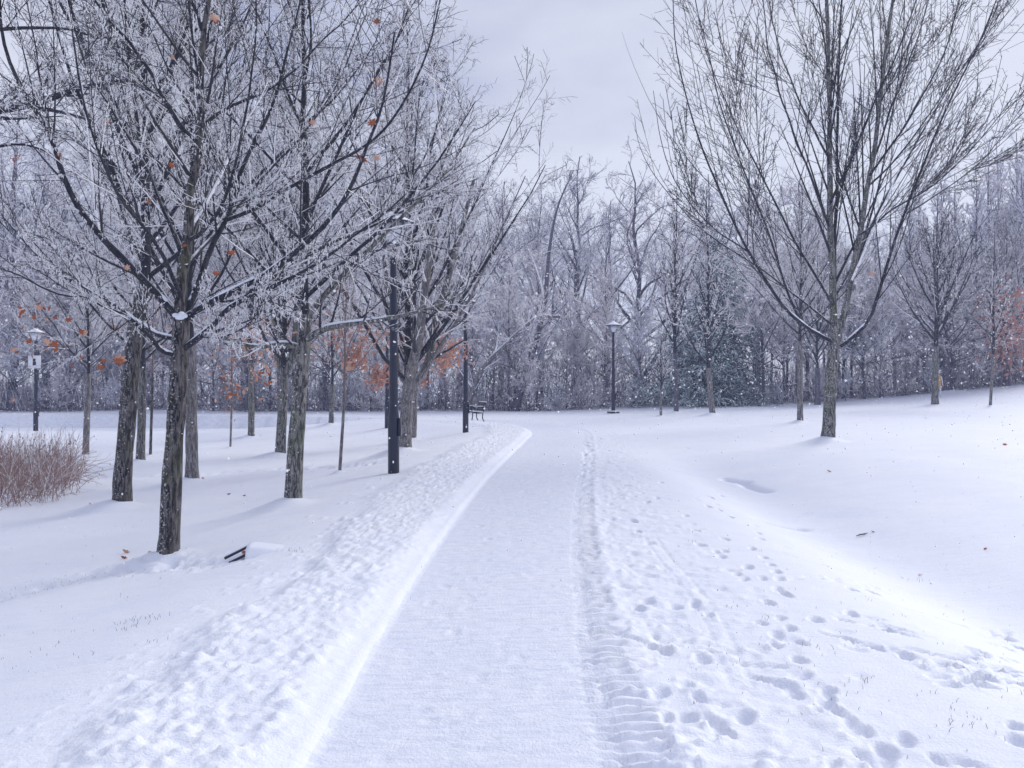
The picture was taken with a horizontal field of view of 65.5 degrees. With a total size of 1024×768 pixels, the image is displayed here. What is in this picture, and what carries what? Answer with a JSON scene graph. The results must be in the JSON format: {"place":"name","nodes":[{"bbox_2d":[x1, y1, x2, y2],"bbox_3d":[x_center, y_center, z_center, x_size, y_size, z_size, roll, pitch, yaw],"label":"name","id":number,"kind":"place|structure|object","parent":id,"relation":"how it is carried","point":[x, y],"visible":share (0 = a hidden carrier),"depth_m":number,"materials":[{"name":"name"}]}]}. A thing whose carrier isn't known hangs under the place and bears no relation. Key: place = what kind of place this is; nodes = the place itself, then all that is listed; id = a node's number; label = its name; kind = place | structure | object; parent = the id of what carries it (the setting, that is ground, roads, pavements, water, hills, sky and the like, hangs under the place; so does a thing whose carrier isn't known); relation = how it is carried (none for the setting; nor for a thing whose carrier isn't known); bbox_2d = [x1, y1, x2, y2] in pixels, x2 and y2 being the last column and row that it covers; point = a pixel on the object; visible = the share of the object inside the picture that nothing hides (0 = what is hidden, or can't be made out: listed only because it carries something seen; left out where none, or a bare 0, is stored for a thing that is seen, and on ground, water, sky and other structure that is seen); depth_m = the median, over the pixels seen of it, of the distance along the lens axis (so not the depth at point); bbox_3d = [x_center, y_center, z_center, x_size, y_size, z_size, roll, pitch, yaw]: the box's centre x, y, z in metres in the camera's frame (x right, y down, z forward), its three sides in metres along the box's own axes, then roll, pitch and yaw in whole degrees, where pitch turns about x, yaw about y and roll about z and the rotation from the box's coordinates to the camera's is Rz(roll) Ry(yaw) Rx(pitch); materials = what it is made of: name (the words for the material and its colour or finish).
{"place":"outdoors","nodes":[
{"label":"outdoors","id":0,"kind":"place"},
{"bbox_2d":[0,414,630,767],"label":"path","id":1,"kind":"structure","parent":0,"point":[502,667],"depth_m":5.24,"materials":[{"name":"snow"}]},
{"bbox_2d":[0,374,1023,767],"bbox_3d":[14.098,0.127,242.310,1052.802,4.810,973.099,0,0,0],"label":"snow ground","id":2,"kind":"structure","parent":0,"point":[292,636],"depth_m":7.29,"materials":[{"name":"snow"}]},
{"bbox_2d":[0,283,65,375],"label":"tree","id":3,"kind":"object","parent":2,"relation":"on","point":[2,310],"visible":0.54,"depth_m":50.80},
{"bbox_2d":[0,304,67,410],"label":"tree","id":4,"kind":"object","parent":2,"relation":"on","point":[15,361],"visible":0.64,"depth_m":50.85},
{"bbox_2d":[26,328,44,430],"bbox_3d":[-23.143,-0.117,38.701,0.804,5.195,0.804,0,0,0],"label":"lamp post","id":5,"kind":"object","parent":2,"relation":"on","point":[33,361],"visible":0.8,"depth_m":38.61,"materials":[{"name":"metal"}]},
{"bbox_2d":[0,84,97,409],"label":"oak tree","id":6,"kind":"object","parent":2,"relation":"on","point":[14,199],"visible":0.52,"depth_m":53.83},
{"bbox_2d":[28,364,84,411],"bbox_3d":[-28.316,0.575,50.196,2.357,3.756,4.214,0,0,6],"label":"shrub","id":7,"kind":"object","parent":2,"relation":"on","point":[59,379],"visible":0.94,"depth_m":49.75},
{"bbox_2d":[0,421,113,510],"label":"dry thicket","id":8,"kind":"object","parent":2,"relation":"on","point":[17,469],"visible":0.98,"depth_m":16.62,"materials":[{"name":"plant"}]},
{"bbox_2d":[24,331,104,409],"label":"tree","id":9,"kind":"object","parent":2,"relation":"on","point":[71,358],"visible":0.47,"depth_m":51.99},
{"bbox_2d":[0,231,131,410],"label":"tree","id":10,"kind":"object","parent":2,"relation":"on","point":[33,309],"visible":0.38,"depth_m":50.62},
{"bbox_2d":[0,0,142,187],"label":"oak tree","id":11,"kind":"object","parent":2,"relation":"on","point":[58,96],"visible":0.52,"depth_m":12.95,"materials":[{"name":"grey plant"}]},
{"bbox_2d":[0,276,146,379],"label":"tree","id":12,"kind":"object","parent":2,"relation":"on","point":[83,337],"visible":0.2,"depth_m":52.32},
{"bbox_2d":[0,214,168,454],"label":"maple tree","id":13,"kind":"object","parent":2,"relation":"on","point":[87,401],"visible":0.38,"depth_m":26.14,"materials":[{"name":"grey plant"}]},
{"bbox_2d":[0,126,174,402],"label":"oak tree","id":14,"kind":"object","parent":2,"relation":"on","point":[54,198],"visible":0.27,"depth_m":55.84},
{"bbox_2d":[1,170,173,406],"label":"oak tree","id":15,"kind":"object","parent":2,"relation":"on","point":[63,245],"visible":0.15,"depth_m":58.93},
{"bbox_2d":[98,376,119,410],"bbox_3d":[-25.340,0.920,50.334,2.136,2.969,2.365,0,0,-4],"label":"shrub","id":16,"kind":"object","parent":2,"relation":"on","point":[112,396],"visible":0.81,"depth_m":50.37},
{"bbox_2d":[72,306,171,381],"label":"tree","id":17,"kind":"object","parent":2,"relation":"on","point":[116,352],"visible":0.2,"depth_m":52.57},
{"bbox_2d":[50,252,223,370],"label":"tree","id":18,"kind":"object","parent":2,"relation":"on","point":[125,294],"visible":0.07,"depth_m":53.95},
{"bbox_2d":[65,161,231,337],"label":"oak tree","id":19,"kind":"object","parent":2,"relation":"on","point":[123,242],"visible":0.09,"depth_m":55.30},
{"bbox_2d":[0,87,298,459],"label":"maple tree","id":20,"kind":"object","parent":2,"relation":"on","point":[141,433],"visible":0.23,"depth_m":23.52,"materials":[{"name":"grey plant"}]},
{"bbox_2d":[115,274,206,454],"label":"young tree","id":21,"kind":"object","parent":2,"relation":"on","point":[151,408],"visible":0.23,"depth_m":26.48,"materials":[{"name":"grey plant"}]},
{"bbox_2d":[20,0,341,478],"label":"maple tree","id":22,"kind":"object","parent":2,"relation":"on","point":[191,453],"visible":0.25,"depth_m":17.28,"materials":[{"name":"grey plant"}]},
{"bbox_2d":[108,220,255,364],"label":"oak tree","id":23,"kind":"object","parent":2,"relation":"on","point":[174,272],"visible":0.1,"depth_m":54.14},
{"bbox_2d":[3,0,396,501],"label":"maple tree","id":24,"kind":"object","parent":2,"relation":"on","point":[122,476],"visible":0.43,"depth_m":13.68,"materials":[{"name":"grey plant"}]},
{"bbox_2d":[149,283,271,410],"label":"tree","id":25,"kind":"object","parent":2,"relation":"on","point":[206,350],"visible":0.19,"depth_m":50.27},
{"bbox_2d":[112,302,312,446],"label":"young tree","id":26,"kind":"object","parent":2,"relation":"on","point":[224,376],"visible":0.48,"depth_m":29.64,"materials":[{"name":"brown plant"}]},
{"bbox_2d":[139,96,332,368],"bbox_3d":[-18.972,-9.413,56.986,14.148,23.600,16.922,0,0,-11],"label":"oak tree","id":27,"kind":"object","parent":2,"relation":"on","point":[241,207],"visible":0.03,"depth_m":57.35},
{"bbox_2d":[0,0,478,554],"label":"maple tree","id":28,"kind":"object","parent":2,"relation":"on","point":[180,312],"visible":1,"depth_m":8.68,"materials":[{"name":"grey plant"}]},
{"bbox_2d":[162,134,325,435],"bbox_3d":[-10.775,-4.022,33.492,6.452,13.089,7.834,0,0,0],"label":"maple tree","id":29,"kind":"object","parent":2,"relation":"on","point":[251,417],"visible":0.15,"depth_m":33.16,"materials":[{"name":"grey plant"}]},
{"bbox_2d":[196,309,291,411],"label":"tree","id":30,"kind":"object","parent":2,"relation":"on","point":[243,375],"visible":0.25,"depth_m":49.68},
{"bbox_2d":[164,242,328,409],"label":"tree","id":31,"kind":"object","parent":2,"relation":"on","point":[254,362],"visible":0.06,"depth_m":50.15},
{"bbox_2d":[224,542,284,562],"bbox_3d":[-2.537,1.784,8.485,1.010,0.219,0.720,0,0,-4],"label":"bench","id":32,"kind":"object","parent":2,"relation":"on","point":[253,549],"visible":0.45,"depth_m":8.36,"materials":[{"name":"metal"}]},
{"bbox_2d":[13,0,523,497],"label":"maple tree","id":33,"kind":"object","parent":2,"relation":"on","point":[295,444],"visible":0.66,"depth_m":11.65,"materials":[{"name":"grey plant"}]},
{"bbox_2d":[152,61,417,452],"bbox_3d":[-7.296,-3.826,24.222,7.740,12.688,6.512,0,0,-38],"label":"maple tree","id":34,"kind":"object","parent":2,"relation":"on","point":[284,364],"visible":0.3,"depth_m":24.49,"materials":[{"name":"grey plant"}]},
{"bbox_2d":[194,279,375,410],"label":"tree","id":35,"kind":"object","parent":2,"relation":"on","point":[270,378],"visible":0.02,"depth_m":51.79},
{"bbox_2d":[197,141,381,409],"bbox_3d":[-13.508,-7.338,53.691,13.816,19.268,11.551,0,0,-14],"label":"oak tree","id":36,"kind":"object","parent":2,"relation":"on","point":[339,216],"visible":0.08,"depth_m":53.72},
{"bbox_2d":[262,235,388,422],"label":"maple tree","id":37,"kind":"object","parent":2,"relation":"on","point":[331,400],"visible":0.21,"depth_m":36.54,"materials":[{"name":"grey plant"}]},
{"bbox_2d":[256,251,401,410],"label":"tree","id":38,"kind":"object","parent":2,"relation":"on","point":[329,361],"visible":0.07,"depth_m":50.04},
{"bbox_2d":[325,367,364,410],"bbox_3d":[-10.263,0.545,50.810,2.588,3.596,2.865,0,0,10],"label":"shrub","id":39,"kind":"object","parent":2,"relation":"on","point":[336,388],"visible":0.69,"depth_m":50.49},
{"bbox_2d":[287,244,415,470],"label":"young tree","id":40,"kind":"object","parent":2,"relation":"on","point":[358,357],"visible":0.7,"depth_m":16.88,"materials":[{"name":"grey plant"}]},
{"bbox_2d":[333,296,404,410],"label":"tree","id":41,"kind":"object","parent":2,"relation":"on","point":[377,352],"visible":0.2,"depth_m":50.53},
{"bbox_2d":[373,211,414,473],"bbox_3d":[-2.263,-0.695,15.225,0.804,5.195,0.804,0,0,0],"label":"lamp post","id":42,"kind":"object","parent":2,"relation":"on","point":[394,426],"visible":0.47,"depth_m":15.15,"materials":[{"name":"metal"}]},
{"bbox_2d":[217,0,583,447],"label":"maple tree","id":43,"kind":"object","parent":2,"relation":"on","point":[413,355],"visible":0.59,"depth_m":20.46,"materials":[{"name":"grey plant"}]},
{"bbox_2d":[269,92,561,437],"bbox_3d":[-2.656,-4.013,28.405,11.475,12.626,9.056,0,0,-19],"label":"maple tree","id":44,"kind":"object","parent":2,"relation":"on","point":[380,376],"visible":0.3,"depth_m":27.67,"materials":[{"name":"grey plant"}]},
{"bbox_2d":[311,139,536,408],"bbox_3d":[-5.840,-7.656,53.115,13.438,20.002,12.979,0,0,45],"label":"oak tree","id":45,"kind":"object","parent":2,"relation":"on","point":[502,251],"visible":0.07,"depth_m":53.10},
{"bbox_2d":[418,354,475,410],"bbox_3d":[-4.637,0.084,50.967,4.967,4.427,2.778,0,0,-8],"label":"shrub","id":46,"kind":"object","parent":2,"relation":"on","point":[447,380],"visible":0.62,"depth_m":50.94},
{"bbox_2d":[455,296,476,432],"bbox_3d":[-1.700,-0.619,29.179,0.804,5.195,0.804,0,0,0],"label":"lamp post","id":47,"kind":"object","parent":2,"relation":"on","point":[466,408],"visible":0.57,"depth_m":29.11,"materials":[{"name":"metal"}]},
{"bbox_2d":[420,289,525,409],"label":"tree","id":48,"kind":"object","parent":2,"relation":"on","point":[480,336],"visible":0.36,"depth_m":51.12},
{"bbox_2d":[400,135,561,403],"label":"oak tree","id":49,"kind":"object","parent":2,"relation":"on","point":[460,212],"visible":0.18,"depth_m":59.75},
{"bbox_2d":[454,289,541,408],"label":"tree","id":50,"kind":"object","parent":2,"relation":"on","point":[487,338],"visible":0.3,"depth_m":51.76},
{"bbox_2d":[430,172,573,400],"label":"oak tree","id":51,"kind":"object","parent":2,"relation":"on","point":[512,238],"visible":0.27,"depth_m":61.97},
{"bbox_2d":[0,297,1023,412],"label":"undergrowth","id":52,"kind":"object","parent":2,"relation":"on","point":[620,395],"visible":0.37,"depth_m":51.97,"materials":[{"name":"plant"}]},
{"bbox_2d":[470,293,557,400],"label":"tree","id":53,"kind":"object","parent":2,"relation":"on","point":[517,356],"visible":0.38,"depth_m":52.23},
{"bbox_2d":[454,302,574,407],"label":"dead tree","id":54,"kind":"object","parent":2,"relation":"on","point":[476,382],"visible":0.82,"depth_m":49.47,"materials":[{"name":"grey plant"}]},
{"bbox_2d":[441,261,607,410],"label":"tree","id":55,"kind":"object","parent":2,"relation":"on","point":[510,296],"visible":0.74,"depth_m":50.12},
{"bbox_2d":[452,169,619,404],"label":"oak tree","id":56,"kind":"object","parent":2,"relation":"on","point":[533,231],"visible":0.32,"depth_m":63.77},
{"bbox_2d":[463,238,610,408],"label":"tree","id":57,"kind":"object","parent":2,"relation":"on","point":[535,277],"visible":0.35,"depth_m":55.63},
{"bbox_2d":[503,354,573,410],"bbox_3d":[1.227,0.255,50.034,3.961,4.327,3.956,0,0,-25],"label":"shrub","id":58,"kind":"object","parent":2,"relation":"on","point":[528,390],"visible":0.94,"depth_m":49.88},
{"bbox_2d":[495,159,611,410],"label":"oak tree","id":59,"kind":"object","parent":2,"relation":"on","point":[520,394],"visible":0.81,"depth_m":50.44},
{"bbox_2d":[521,312,617,408],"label":"tree","id":60,"kind":"object","parent":2,"relation":"on","point":[555,337],"visible":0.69,"depth_m":53.00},
{"bbox_2d":[482,148,658,404],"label":"oak tree","id":61,"kind":"object","parent":2,"relation":"on","point":[579,230],"visible":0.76,"depth_m":59.98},
{"bbox_2d":[549,319,622,385],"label":"tree","id":62,"kind":"object","parent":2,"relation":"on","point":[576,336],"visible":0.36,"depth_m":54.46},
{"bbox_2d":[541,192,671,401],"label":"oak tree","id":63,"kind":"object","parent":2,"relation":"on","point":[614,262],"visible":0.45,"depth_m":70.11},
{"bbox_2d":[562,305,656,389],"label":"tree","id":64,"kind":"object","parent":2,"relation":"on","point":[610,334],"visible":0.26,"depth_m":54.59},
{"bbox_2d":[606,321,620,412],"bbox_3d":[5.491,-0.808,43.158,0.804,5.195,0.804,0,0,0],"label":"lamp post","id":65,"kind":"object","parent":2,"relation":"on","point":[612,325],"visible":0.93,"depth_m":43.08,"materials":[{"name":"metal"}]},
{"bbox_2d":[552,259,677,406],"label":"tree","id":66,"kind":"object","parent":2,"relation":"on","point":[601,303],"visible":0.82,"depth_m":53.04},
{"bbox_2d":[518,135,751,389],"bbox_3d":[9.921,-8.837,61.856,14.711,21.896,14.208,0,0,43],"label":"oak tree","id":67,"kind":"object","parent":2,"relation":"on","point":[631,231],"visible":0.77,"depth_m":62.38,"materials":[{"name":"plant"}]},
{"bbox_2d":[597,298,680,406],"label":"tree","id":68,"kind":"object","parent":2,"relation":"on","point":[641,330],"visible":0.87,"depth_m":50.91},
{"bbox_2d":[647,311,674,414],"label":"young tree","id":69,"kind":"object","parent":2,"relation":"on","point":[661,364],"visible":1,"depth_m":38.00,"materials":[{"name":"grey plant"}]},
{"bbox_2d":[608,189,727,376],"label":"oak tree","id":70,"kind":"object","parent":2,"relation":"on","point":[665,249],"visible":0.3,"depth_m":70.12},
{"bbox_2d":[618,215,740,406],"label":"oak tree","id":71,"kind":"object","parent":2,"relation":"on","point":[652,361],"visible":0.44,"depth_m":51.95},
{"bbox_2d":[650,174,709,410],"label":"young tree","id":72,"kind":"object","parent":2,"relation":"on","point":[674,312],"visible":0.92,"depth_m":40.62,"materials":[{"name":"grey plant"}]},
{"bbox_2d":[668,178,735,412],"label":"young tree","id":73,"kind":"object","parent":2,"relation":"on","point":[708,331],"visible":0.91,"depth_m":36.46,"materials":[{"name":"grey plant"}]},
{"bbox_2d":[625,294,783,408],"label":"spruce tree","id":74,"kind":"object","parent":2,"relation":"on","point":[699,393],"visible":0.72,"depth_m":48.80,"materials":[{"name":"plant"}]},
{"bbox_2d":[647,232,781,406],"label":"spruce tree","id":75,"kind":"object","parent":2,"relation":"on","point":[731,327],"visible":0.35,"depth_m":51.97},
{"bbox_2d":[636,169,839,351],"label":"oak tree","id":76,"kind":"object","parent":2,"relation":"on","point":[709,195],"visible":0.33,"depth_m":61.04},
{"bbox_2d":[712,240,764,362],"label":"young tree","id":77,"kind":"object","parent":2,"relation":"on","point":[736,307],"visible":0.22,"depth_m":53.14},
{"bbox_2d":[667,154,825,382],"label":"oak tree","id":78,"kind":"object","parent":2,"relation":"on","point":[757,216],"visible":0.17,"depth_m":65.12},
{"bbox_2d":[680,216,845,404],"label":"tree","id":79,"kind":"object","parent":2,"relation":"on","point":[760,310],"visible":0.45,"depth_m":50.19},
{"bbox_2d":[698,144,882,392],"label":"oak tree","id":80,"kind":"object","parent":2,"relation":"on","point":[798,204],"visible":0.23,"depth_m":67.82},
{"bbox_2d":[724,245,858,401],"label":"tree","id":81,"kind":"object","parent":2,"relation":"on","point":[780,332],"visible":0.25,"depth_m":51.51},
{"bbox_2d":[682,169,902,420],"bbox_3d":[9.964,-3.136,28.944,7.981,9.570,5.558,0,0,0],"label":"maple tree","id":82,"kind":"object","parent":2,"relation":"on","point":[802,263],"visible":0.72,"depth_m":28.52,"materials":[{"name":"grey plant"}]},
{"bbox_2d":[788,351,840,399],"bbox_3d":[19.036,-0.041,50.694,2.656,4.233,4.748,0,0,-11],"label":"shrub","id":83,"kind":"object","parent":2,"relation":"on","point":[822,379],"visible":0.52,"depth_m":50.27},
{"bbox_2d":[763,223,878,404],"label":"maple tree","id":84,"kind":"object","parent":2,"relation":"on","point":[817,401],"visible":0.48,"depth_m":45.33,"materials":[{"name":"grey plant"}]},
{"bbox_2d":[622,0,1023,436],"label":"maple tree","id":85,"kind":"object","parent":2,"relation":"on","point":[837,326],"visible":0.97,"depth_m":19.97,"materials":[{"name":"grey plant"}]},
{"bbox_2d":[768,230,902,360],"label":"tree","id":86,"kind":"object","parent":2,"relation":"on","point":[881,318],"visible":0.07,"depth_m":50.62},
{"bbox_2d":[781,237,892,398],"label":"maple tree","id":87,"kind":"object","parent":2,"relation":"on","point":[845,359],"visible":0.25,"depth_m":50.90,"materials":[{"name":"grey plant"}]},
{"bbox_2d":[771,239,976,397],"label":"tree","id":88,"kind":"object","parent":2,"relation":"on","point":[865,296],"visible":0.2,"depth_m":50.87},
{"bbox_2d":[820,268,933,398],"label":"tree","id":89,"kind":"object","parent":2,"relation":"on","point":[847,346],"visible":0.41,"depth_m":50.04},
{"bbox_2d":[853,203,910,382],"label":"young tree","id":90,"kind":"object","parent":2,"relation":"on","point":[875,241],"visible":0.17,"depth_m":61.15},
{"bbox_2d":[860,355,915,397],"bbox_3d":[23.555,-0.097,50.006,2.137,3.405,3.820,0,0,-24],"label":"shrub","id":91,"kind":"object","parent":2,"relation":"on","point":[883,365],"visible":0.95,"depth_m":50.18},
{"bbox_2d":[827,275,966,397],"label":"tree","id":92,"kind":"object","parent":2,"relation":"on","point":[879,333],"visible":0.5,"depth_m":50.12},
{"bbox_2d":[871,358,926,395],"bbox_3d":[25.128,-0.147,51.137,2.933,3.204,2.929,0,0,-36],"label":"shrub","id":93,"kind":"object","parent":2,"relation":"on","point":[904,377],"visible":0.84,"depth_m":51.03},
{"bbox_2d":[885,184,929,361],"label":"young tree","id":94,"kind":"object","parent":2,"relation":"on","point":[909,236],"visible":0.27,"depth_m":63.28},
{"bbox_2d":[886,162,935,381],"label":"young tree","id":95,"kind":"object","parent":2,"relation":"on","point":[918,210],"visible":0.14,"depth_m":66.22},
{"bbox_2d":[884,262,988,373],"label":"tree","id":96,"kind":"object","parent":2,"relation":"on","point":[899,302],"visible":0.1,"depth_m":55.69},
{"bbox_2d":[873,187,1002,403],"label":"maple tree","id":97,"kind":"object","parent":2,"relation":"on","point":[936,262],"visible":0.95,"depth_m":39.52,"materials":[{"name":"grey plant"}]},
{"bbox_2d":[864,242,1015,373],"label":"tree","id":98,"kind":"object","parent":2,"relation":"on","point":[929,337],"visible":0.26,"depth_m":50.95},
{"bbox_2d":[912,159,978,351],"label":"young tree","id":99,"kind":"object","parent":2,"relation":"on","point":[954,217],"visible":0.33,"depth_m":59.11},
{"bbox_2d":[899,151,997,377],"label":"young tree","id":100,"kind":"object","parent":2,"relation":"on","point":[941,200],"visible":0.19,"depth_m":60.51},
{"bbox_2d":[877,249,1023,389],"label":"tree","id":101,"kind":"object","parent":2,"relation":"on","point":[973,347],"visible":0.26,"depth_m":50.11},
{"bbox_2d":[887,227,1021,390],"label":"maple tree","id":102,"kind":"object","parent":2,"relation":"on","point":[946,367],"visible":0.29,"depth_m":48.96,"materials":[{"name":"grey plant"}]},
{"bbox_2d":[930,150,1014,386],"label":"young tree","id":103,"kind":"object","parent":2,"relation":"on","point":[976,210],"visible":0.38,"depth_m":53.47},
{"bbox_2d":[951,201,1023,385],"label":"maple tree","id":104,"kind":"object","parent":2,"relation":"on","point":[1008,363],"visible":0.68,"depth_m":49.31,"materials":[{"name":"grey plant"}]},
{"bbox_2d":[965,223,1013,404],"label":"young tree","id":105,"kind":"object","parent":2,"relation":"on","point":[991,313],"visible":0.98,"depth_m":35.75,"materials":[{"name":"grey plant"}]},
{"bbox_2d":[957,126,1023,378],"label":"young tree","id":106,"kind":"object","parent":2,"relation":"on","point":[998,172],"visible":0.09,"depth_m":64.76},
{"bbox_2d":[958,129,1023,378],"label":"young tree","id":107,"kind":"object","parent":2,"relation":"on","point":[991,193],"visible":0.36,"depth_m":57.41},
{"bbox_2d":[961,98,1023,311],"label":"young tree","id":108,"kind":"object","parent":2,"relation":"on","point":[1014,200],"visible":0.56,"depth_m":57.15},
{"bbox_2d":[979,118,1023,379],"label":"young tree","id":109,"kind":"object","parent":2,"relation":"on","point":[1010,163],"visible":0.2,"depth_m":60.12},
{"bbox_2d":[0,217,1023,709],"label":"falling snow","id":110,"kind":"structure","parent":0,"point":[564,371],"depth_m":20.98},
{"bbox_2d":[0,0,1023,385],"label":"sky","id":111,"kind":"structure","parent":0,"point":[584,41],"materials":[{"name":"grey"}]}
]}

